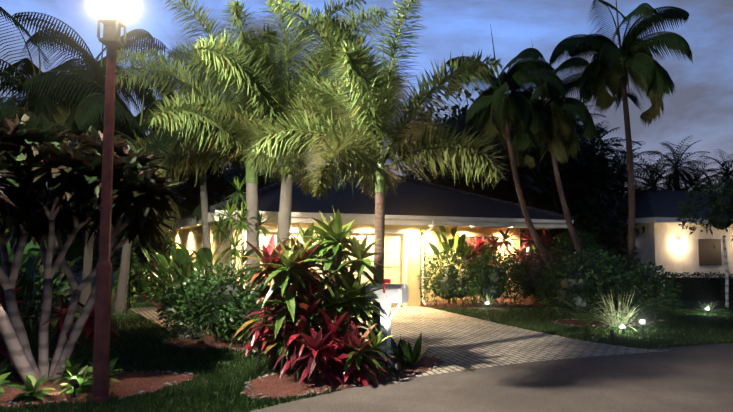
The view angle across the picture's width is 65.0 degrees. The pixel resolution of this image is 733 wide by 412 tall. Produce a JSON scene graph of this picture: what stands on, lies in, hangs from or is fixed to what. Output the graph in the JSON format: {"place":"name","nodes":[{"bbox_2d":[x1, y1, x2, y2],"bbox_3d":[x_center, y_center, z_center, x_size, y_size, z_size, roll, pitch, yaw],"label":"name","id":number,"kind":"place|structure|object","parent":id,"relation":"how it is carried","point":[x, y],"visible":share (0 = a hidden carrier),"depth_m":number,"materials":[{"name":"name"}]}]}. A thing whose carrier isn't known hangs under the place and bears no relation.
{"place":"outdoors","nodes":[
{"label":"outdoors","id":0,"kind":"place"},
{"bbox_2d":[0,372,194,407],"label":"mulch bed","id":1,"kind":"object","parent":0,"point":[130,383],"visible":0.4,"depth_m":7.00,"materials":[{"name":"brown soil"}]},
{"bbox_2d":[0,109,189,383],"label":"frangipani","id":2,"kind":"object","parent":1,"relation":"on","point":[68,173],"depth_m":7.43,"materials":[{"name":"green plant"}]},
{"bbox_2d":[129,234,175,308],"bbox_3d":[-6.158,1.811,16.515,1.264,2.182,0.463,3,-5,-32],"label":"arbor frame","id":3,"kind":"object","parent":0,"point":[130,271],"visible":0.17,"depth_m":16.00,"materials":[{"name":"brown wood"}]},
{"bbox_2d":[128,307,277,352],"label":"garden path","id":4,"kind":"structure","parent":0,"point":[150,313],"depth_m":13.40,"materials":[{"name":"grey stone"}]},
{"bbox_2d":[164,334,270,348],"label":"bed path","id":5,"kind":"structure","parent":0,"point":[207,340],"depth_m":10.26,"materials":[{"name":"brown soil"}]},
{"bbox_2d":[161,334,258,348],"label":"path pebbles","id":6,"kind":"object","parent":5,"relation":"on","point":[179,338],"visible":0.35,"depth_m":10.18,"materials":[{"name":"grey stone"}]},
{"bbox_2d":[169,0,389,245],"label":"foxtail palm","id":7,"kind":"object","parent":5,"relation":"on","point":[272,105],"depth_m":11.42,"materials":[{"name":"green plant"}]},
{"bbox_2d":[170,221,520,306],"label":"house walls","id":8,"kind":"structure","parent":0,"point":[190,238],"depth_m":17.00,"materials":[{"name":"beige paint"}]},
{"bbox_2d":[259,232,401,306],"bbox_3d":[-1.034,1.783,15.713,4.600,2.120,0.060,2,-5,-26],"label":"garage door","id":9,"kind":"structure","parent":8,"relation":"in","point":[393,257],"depth_m":16.50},
{"bbox_2d":[166,221,527,231],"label":"soffit lights","id":10,"kind":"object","parent":8,"relation":"attached to","point":[420,225],"depth_m":18.93},
{"bbox_2d":[174,166,564,220],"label":"house roof","id":11,"kind":"structure","parent":8,"relation":"on","point":[415,199],"depth_m":17.45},
{"bbox_2d":[175,163,573,220],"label":"house ridge tiles","id":12,"kind":"object","parent":11,"relation":"on","point":[260,191],"visible":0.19,"depth_m":19.38,"materials":[{"name":"grey tile"}]},
{"bbox_2d":[461,236,496,267],"bbox_3d":[3.754,1.570,19.382,1.500,1.080,0.080,2,-5,-26],"label":"house window frame","id":13,"kind":"object","parent":8,"relation":"in","point":[467,239],"visible":0.15,"depth_m":19.31,"materials":[{"name":"white"}]},
{"bbox_2d":[0,0,732,237],"label":"sky","id":14,"kind":"structure","parent":0,"point":[701,105],"materials":[{"name":"blue"}]},
{"bbox_2d":[0,250,732,411],"bbox_3d":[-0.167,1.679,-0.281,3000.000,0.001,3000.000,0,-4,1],"label":"lawn","id":15,"kind":"structure","parent":0,"point":[140,300],"depth_m":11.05,"materials":[{"name":"green plant"}]},
{"bbox_2d":[0,96,71,244],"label":"palm","id":16,"kind":"object","parent":15,"relation":"on","point":[3,108],"visible":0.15,"depth_m":12.31,"materials":[{"name":"plant"}]},
{"bbox_2d":[0,228,84,349],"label":"shrubs","id":17,"kind":"object","parent":15,"relation":"on","point":[31,257],"visible":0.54,"depth_m":10.36,"materials":[{"name":"green plant"}]},
{"bbox_2d":[0,7,125,311],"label":"palm","id":18,"kind":"object","parent":15,"relation":"on","point":[29,68],"depth_m":15.21,"materials":[{"name":"green plant"}]},
{"bbox_2d":[0,77,146,302],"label":"palm","id":19,"kind":"object","parent":15,"relation":"on","point":[51,100],"depth_m":17.76,"materials":[{"name":"plant"}]},
{"bbox_2d":[12,12,173,306],"bbox_3d":[-8.090,-1.413,17.120,4.413,8.712,4.994,0,-4,1],"label":"palm","id":20,"kind":"object","parent":15,"relation":"on","point":[139,35],"depth_m":16.62,"materials":[{"name":"green plant"}]},
{"bbox_2d":[2,370,196,406],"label":"frangipani bed pebbles","id":21,"kind":"object","parent":15,"relation":"on","point":[140,392],"visible":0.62,"depth_m":7.03,"materials":[{"name":"grey stone"}]},
{"bbox_2d":[0,356,122,401],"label":"bromeliad plants","id":22,"kind":"object","parent":21,"relation":"on","point":[31,386],"visible":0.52,"depth_m":6.79,"materials":[{"name":"green plant"}]},
{"bbox_2d":[69,378,78,397],"bbox_3d":[-3.295,2.065,6.496,0.092,0.216,0.133,4,-6,-44],"label":"garden spotlight","id":23,"kind":"object","parent":21,"relation":"on","point":[74,383],"visible":0.92,"depth_m":6.48,"materials":[{"name":"black metal"}]},
{"bbox_2d":[86,43,115,402],"bbox_3d":[-2.961,0.141,6.537,0.230,4.060,0.230,0,-4,1],"label":"street lamp pole","id":24,"kind":"object","parent":21,"relation":"on","point":[101,354],"visible":1,"depth_m":6.46,"materials":[{"name":"metal"}]},
{"bbox_2d":[97,12,126,46],"bbox_3d":[-2.961,-2.048,6.697,0.250,0.330,0.250,0,-4,1],"label":"street lamp","id":25,"kind":"object","parent":24,"relation":"on","point":[113,23],"visible":0.96,"depth_m":6.62,"materials":[{"name":"white glass"}]},
{"bbox_2d":[87,0,137,19],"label":"lamp globe","id":26,"kind":"object","parent":25,"relation":"on","point":[126,9],"visible":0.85,"depth_m":6.57,"materials":[{"name":"white glass"}]},
{"bbox_2d":[22,71,226,314],"bbox_3d":[-5.830,-0.419,14.875,4.935,6.417,4.747,0,-4,1],"label":"palm","id":27,"kind":"object","parent":15,"relation":"on","point":[130,121],"depth_m":14.49,"materials":[{"name":"green plant"}]},
{"bbox_2d":[72,237,189,299],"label":"arbor shrubs","id":28,"kind":"object","parent":15,"relation":"on","point":[136,277],"visible":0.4,"depth_m":19.65,"materials":[{"name":"green plant"}]},
{"bbox_2d":[0,277,276,373],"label":"red-leaved plants","id":29,"kind":"object","parent":15,"relation":"on","point":[89,325],"visible":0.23,"depth_m":7.93,"materials":[{"name":"red plant"}]},
{"bbox_2d":[140,293,180,318],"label":"mulch bed","id":30,"kind":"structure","parent":15,"relation":"on","point":[155,304],"depth_m":17.79,"materials":[{"name":"brown soil"}]},
{"bbox_2d":[127,228,177,308],"bbox_3d":[-6.154,1.733,16.526,1.711,2.373,0.813,3,-5,-33],"label":"arbor vine","id":31,"kind":"object","parent":30,"relation":"on","point":[169,240],"visible":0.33,"depth_m":16.18,"materials":[{"name":"green plant"}]},
{"bbox_2d":[146,249,193,285],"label":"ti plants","id":32,"kind":"object","parent":30,"relation":"on","point":[154,267],"depth_m":15.62,"materials":[{"name":"green plant"}]},
{"bbox_2d":[132,241,229,312],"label":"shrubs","id":33,"kind":"object","parent":30,"relation":"on","point":[153,287],"depth_m":16.18,"materials":[{"name":"green plant"}]},
{"bbox_2d":[116,46,281,287],"bbox_3d":[-4.186,-0.658,14.634,4.762,6.858,4.909,0,-4,1],"label":"foxtail palm","id":34,"kind":"object","parent":30,"relation":"on","point":[152,52],"depth_m":14.42,"materials":[{"name":"green plant"}]},
{"bbox_2d":[145,239,261,311],"bbox_3d":[-4.042,1.753,13.866,2.266,1.923,4.717,2,-5,-29],"label":"shrub","id":35,"kind":"object","parent":30,"relation":"on","point":[205,258],"visible":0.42,"depth_m":13.38,"materials":[{"name":"green plant"}]},
{"bbox_2d":[155,261,279,346],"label":"path shrubs","id":36,"kind":"object","parent":15,"relation":"on","point":[216,309],"visible":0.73,"depth_m":10.21,"materials":[{"name":"green plant"}]},
{"bbox_2d":[104,0,365,306],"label":"foxtail palm","id":37,"kind":"object","parent":15,"relation":"on","point":[251,161],"depth_m":12.32,"materials":[{"name":"green plant"}]},
{"bbox_2d":[198,175,276,277],"bbox_3d":[-2.924,0.927,12.899,1.476,3.422,2.267,4,-6,-43],"label":"tall dracaena","id":38,"kind":"object","parent":15,"relation":"on","point":[241,224],"visible":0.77,"depth_m":13.05,"materials":[{"name":"green plant"}]},
{"bbox_2d":[301,216,369,288],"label":"dracaena","id":39,"kind":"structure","parent":15,"relation":"on","point":[344,259],"depth_m":8.95,"materials":[{"name":"green plant"}]},
{"bbox_2d":[243,357,442,398],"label":"mulch bed","id":40,"kind":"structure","parent":15,"relation":"on","point":[274,386],"depth_m":7.26,"materials":[{"name":"brown soil"}]},
{"bbox_2d":[232,208,403,386],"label":"ti plants","id":41,"kind":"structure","parent":40,"relation":"on","point":[342,348],"depth_m":7.78,"materials":[{"name":"green plant"}]},
{"bbox_2d":[240,355,441,398],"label":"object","id":42,"kind":"object","parent":40,"relation":"on","point":[295,368],"visible":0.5,"depth_m":7.12,"materials":[{"name":"grey stone"}]},
{"bbox_2d":[248,0,509,359],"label":"foxtail palm","id":43,"kind":"object","parent":40,"relation":"on","point":[363,133],"depth_m":8.65,"materials":[{"name":"green plant"}]},
{"bbox_2d":[365,299,406,367],"bbox_3d":[0.272,1.814,8.166,0.600,0.960,0.180,-3,-5,31],"label":"mailbox post","id":44,"kind":"object","parent":40,"relation":"on","point":[385,308],"visible":0.54,"depth_m":8.13,"materials":[{"name":"white wood"}]},
{"bbox_2d":[365,283,407,300],"bbox_3d":[0.291,1.221,8.197,0.605,0.234,0.201,-3,-5,31],"label":"mailbox","id":45,"kind":"object","parent":44,"relation":"on","point":[396,292],"visible":0.94,"depth_m":8.09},
{"bbox_2d":[383,279,390,292],"bbox_3d":[0.287,1.126,8.086,0.120,0.200,0.008,-3,-5,31],"label":"mailbox flag","id":46,"kind":"object","parent":45,"relation":"attached to","point":[387,280],"visible":0.96,"depth_m":8.10,"materials":[{"name":"red metal"}]},
{"bbox_2d":[394,363,400,380],"bbox_3d":[0.393,2.118,7.345,0.091,0.234,0.135,0,-4,1],"label":"garden light","id":47,"kind":"object","parent":40,"relation":"on","point":[397,366],"visible":0.9,"depth_m":7.32,"materials":[{"name":"black metal"}]},
{"bbox_2d":[388,333,431,365],"bbox_3d":[0.574,2.077,8.534,0.675,0.457,1.277,0,-4,-3],"label":"agave plant","id":48,"kind":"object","parent":40,"relation":"on","point":[410,356],"depth_m":8.30,"materials":[{"name":"green plant"}]},
{"bbox_2d":[72,84,627,258],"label":"background trees","id":49,"kind":"object","parent":15,"relation":"on","point":[217,188],"visible":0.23,"depth_m":25.53,"materials":[{"name":"green plant"}]},
{"bbox_2d":[10,193,704,264],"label":"tree line","id":50,"kind":"object","parent":15,"relation":"on","point":[139,253],"depth_m":55.15,"materials":[{"name":"green plant"}]},
{"bbox_2d":[166,210,573,306],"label":"roof fascia","id":51,"kind":"structure","parent":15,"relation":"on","point":[305,217],"depth_m":16.36,"materials":[{"name":"white paint"}]},
{"bbox_2d":[416,108,458,187],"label":"palm","id":52,"kind":"object","parent":15,"relation":"on","point":[439,169],"visible":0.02,"depth_m":28.59,"materials":[{"name":"green plant"}]},
{"bbox_2d":[418,162,509,196],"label":"palm","id":53,"kind":"object","parent":15,"relation":"on","point":[455,186],"depth_m":26.21,"materials":[{"name":"green plant"}]},
{"bbox_2d":[433,152,536,205],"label":"palm","id":54,"kind":"object","parent":15,"relation":"on","point":[478,190],"visible":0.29,"depth_m":24.61,"materials":[{"name":"green plant"}]},
{"bbox_2d":[420,296,562,308],"bbox_3d":[4.646,2.993,17.921,6.787,0.001,3.167,2,-5,-26],"label":"garden bed","id":55,"kind":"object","parent":15,"relation":"on","point":[528,302],"depth_m":17.16,"materials":[{"name":"brown soil"}]},
{"bbox_2d":[420,228,426,299],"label":"column","id":56,"kind":"structure","parent":55,"relation":"on","point":[421,233],"depth_m":18.13,"materials":[{"name":"beige paint"}]},
{"bbox_2d":[477,294,500,307],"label":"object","id":57,"kind":"object","parent":55,"relation":"on","point":[489,302],"visible":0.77,"depth_m":16.43,"materials":[{"name":"green plant"}]},
{"bbox_2d":[424,226,561,303],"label":"tropical plants","id":58,"kind":"object","parent":55,"relation":"on","point":[458,243],"visible":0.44,"depth_m":17.47,"materials":[{"name":"green plant"}]},
{"bbox_2d":[461,227,555,302],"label":"ti plants","id":59,"kind":"object","parent":55,"relation":"on","point":[480,244],"visible":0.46,"depth_m":18.20,"materials":[{"name":"red plant"}]},
{"bbox_2d":[445,24,565,284],"bbox_3d":[3.845,-1.058,15.453,3.662,7.890,3.271,0,-4,1],"label":"palm tree","id":60,"kind":"object","parent":15,"relation":"on","point":[494,100],"depth_m":15.05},
{"bbox_2d":[417,228,612,307],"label":"entry shrubs","id":61,"kind":"object","parent":15,"relation":"on","point":[448,282],"visible":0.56,"depth_m":16.84,"materials":[{"name":"green plant"}]},
{"bbox_2d":[483,140,573,248],"bbox_3d":[6.714,0.213,25.837,4.799,6.726,4.985,0,-4,1],"label":"palm","id":62,"kind":"object","parent":15,"relation":"on","point":[532,200],"depth_m":25.13,"materials":[{"name":"green plant"}]},
{"bbox_2d":[493,39,608,271],"bbox_3d":[5.054,-0.903,15.573,3.278,7.559,3.000,0,-4,1],"label":"palm tree","id":63,"kind":"object","parent":15,"relation":"on","point":[563,119],"depth_m":15.06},
{"bbox_2d":[506,156,609,260],"bbox_3d":[8.800,0.590,26.772,5.002,6.111,4.562,0,-4,1],"label":"palm","id":64,"kind":"object","parent":15,"relation":"on","point":[553,191],"depth_m":26.25,"materials":[{"name":"plant"}]},
{"bbox_2d":[527,102,589,245],"bbox_3d":[8.424,-0.552,27.796,4.630,8.537,4.771,0,-4,1],"label":"palm","id":65,"kind":"object","parent":15,"relation":"on","point":[570,163],"depth_m":27.17,"materials":[{"name":"plant"}]},
{"bbox_2d":[558,95,607,144],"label":"palm","id":66,"kind":"object","parent":15,"relation":"on","point":[589,106],"visible":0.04,"depth_m":32.37,"materials":[{"name":"plant"}]},
{"bbox_2d":[560,127,611,203],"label":"palm","id":67,"kind":"object","parent":15,"relation":"on","point":[592,196],"depth_m":29.81,"materials":[{"name":"green plant"}]},
{"bbox_2d":[550,297,627,327],"bbox_3d":[4.538,2.236,12.037,1.629,0.597,1.350,0,-4,1],"label":"shrub","id":68,"kind":"object","parent":15,"relation":"on","point":[583,321],"visible":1,"depth_m":11.93,"materials":[{"name":"green plant"}]},
{"bbox_2d":[554,318,659,326],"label":"bed palms","id":69,"kind":"object","parent":15,"relation":"on","point":[595,322],"visible":0.38,"depth_m":13.01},
{"bbox_2d":[551,317,663,326],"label":"palm bed pebbles","id":70,"kind":"object","parent":69,"relation":"on","point":[594,325],"visible":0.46,"depth_m":13.05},
{"bbox_2d":[532,248,685,319],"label":"shrubs","id":71,"kind":"object","parent":15,"relation":"on","point":[579,288],"visible":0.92,"depth_m":13.54,"materials":[{"name":"green plant"}]},
{"bbox_2d":[578,121,641,212],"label":"palm","id":72,"kind":"object","parent":15,"relation":"on","point":[613,177],"depth_m":29.34,"materials":[{"name":"green plant"}]},
{"bbox_2d":[609,330,613,342],"bbox_3d":[4.396,2.335,10.319,0.090,0.234,0.135,-2,-5,25],"label":"garden light","id":73,"kind":"object","parent":15,"relation":"on","point":[611,332],"visible":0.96,"depth_m":10.29,"materials":[{"name":"black metal"}]},
{"bbox_2d":[574,285,653,330],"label":"fountain grass","id":74,"kind":"object","parent":15,"relation":"on","point":[614,322],"depth_m":12.20,"materials":[{"name":"green plant"}]},
{"bbox_2d":[549,0,692,315],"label":"palm tree","id":75,"kind":"object","parent":15,"relation":"on","point":[650,76],"depth_m":14.50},
{"bbox_2d":[620,327,624,338],"bbox_3d":[4.815,2.379,10.801,0.092,0.216,0.133,-2,-4,21],"label":"garden light","id":76,"kind":"object","parent":15,"relation":"on","point":[622,329],"visible":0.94,"depth_m":10.79,"materials":[{"name":"black metal"}]},
{"bbox_2d":[522,222,732,286],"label":"neighbour walls","id":77,"kind":"structure","parent":15,"relation":"on","point":[656,243],"depth_m":25.67,"materials":[{"name":"white paint"}]},
{"bbox_2d":[589,217,707,223],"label":"neighbour fascia","id":78,"kind":"structure","parent":77,"relation":"attached to","point":[657,219],"depth_m":24.71,"materials":[{"name":"white paint"}]},
{"bbox_2d":[678,241,683,246],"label":"neighbour lanterns","id":79,"kind":"object","parent":77,"relation":"attached to","point":[680,243],"visible":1,"depth_m":25.39,"materials":[{"name":"white glass"}]},
{"bbox_2d":[698,239,721,265],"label":"neighbour house openings","id":80,"kind":"object","parent":77,"relation":"in","point":[709,255],"visible":0.93,"depth_m":26.17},
{"bbox_2d":[607,153,648,195],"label":"palm","id":81,"kind":"object","parent":15,"relation":"on","point":[644,183],"visible":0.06,"depth_m":33.19,"materials":[{"name":"black plant"}]},
{"bbox_2d":[525,162,732,279],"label":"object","id":82,"kind":"object","parent":15,"relation":"on","point":[607,229],"visible":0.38,"depth_m":25.85,"materials":[{"name":"green plant"}]},
{"bbox_2d":[599,139,663,198],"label":"palm","id":83,"kind":"object","parent":15,"relation":"on","point":[624,164],"depth_m":32.19,"materials":[{"name":"black plant"}]},
{"bbox_2d":[640,322,644,332],"bbox_3d":[5.502,2.424,11.453,0.092,0.223,0.138,-2,-4,20],"label":"garden light","id":84,"kind":"object","parent":15,"relation":"on","point":[642,324],"visible":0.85,"depth_m":11.44,"materials":[{"name":"black metal"}]},
{"bbox_2d":[623,151,695,190],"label":"palm","id":85,"kind":"object","parent":15,"relation":"on","point":[657,179],"visible":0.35,"depth_m":35.42,"materials":[{"name":"black plant"}]},
{"bbox_2d":[644,136,711,190],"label":"palm","id":86,"kind":"object","parent":15,"relation":"on","point":[689,177],"depth_m":39.39,"materials":[{"name":"green plant"}]},
{"bbox_2d":[666,156,719,194],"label":"palm","id":87,"kind":"object","parent":15,"relation":"on","point":[698,174],"depth_m":45.39,"materials":[{"name":"plant"}]},
{"bbox_2d":[663,271,732,300],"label":"hedge","id":88,"kind":"object","parent":15,"relation":"on","point":[706,287],"visible":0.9,"depth_m":18.82,"materials":[{"name":"green plant"}]},
{"bbox_2d":[696,302,723,311],"bbox_3d":[9.068,2.659,15.310,0.767,0.335,0.757,0,-4,1],"label":"plant","id":89,"kind":"object","parent":15,"relation":"on","point":[704,306],"visible":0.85,"depth_m":15.24,"materials":[{"name":"green plant"}]},
{"bbox_2d":[691,149,732,193],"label":"palm","id":90,"kind":"object","parent":15,"relation":"on","point":[721,172],"visible":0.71,"depth_m":43.56,"materials":[{"name":"plant"}]},
{"bbox_2d":[470,239,487,244],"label":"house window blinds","id":91,"kind":"object","parent":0,"point":[474,240],"depth_m":19.41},
{"bbox_2d":[249,343,732,411],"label":"road asphalt","id":92,"kind":"structure","parent":0,"point":[696,378],"depth_m":6.94,"materials":[{"name":"grey asphalt"}]},
{"bbox_2d":[319,306,669,382],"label":"driveway paving","id":93,"kind":"structure","parent":0,"point":[456,342],"depth_m":10.24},
{"bbox_2d":[577,189,712,218],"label":"neighbour roof","id":94,"kind":"structure","parent":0,"point":[658,203],"depth_m":28.51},
{"bbox_2d":[675,175,732,306],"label":"tree","id":95,"kind":"object","parent":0,"point":[720,205],"depth_m":16.08,"materials":[{"name":"green plant"}]}
]}

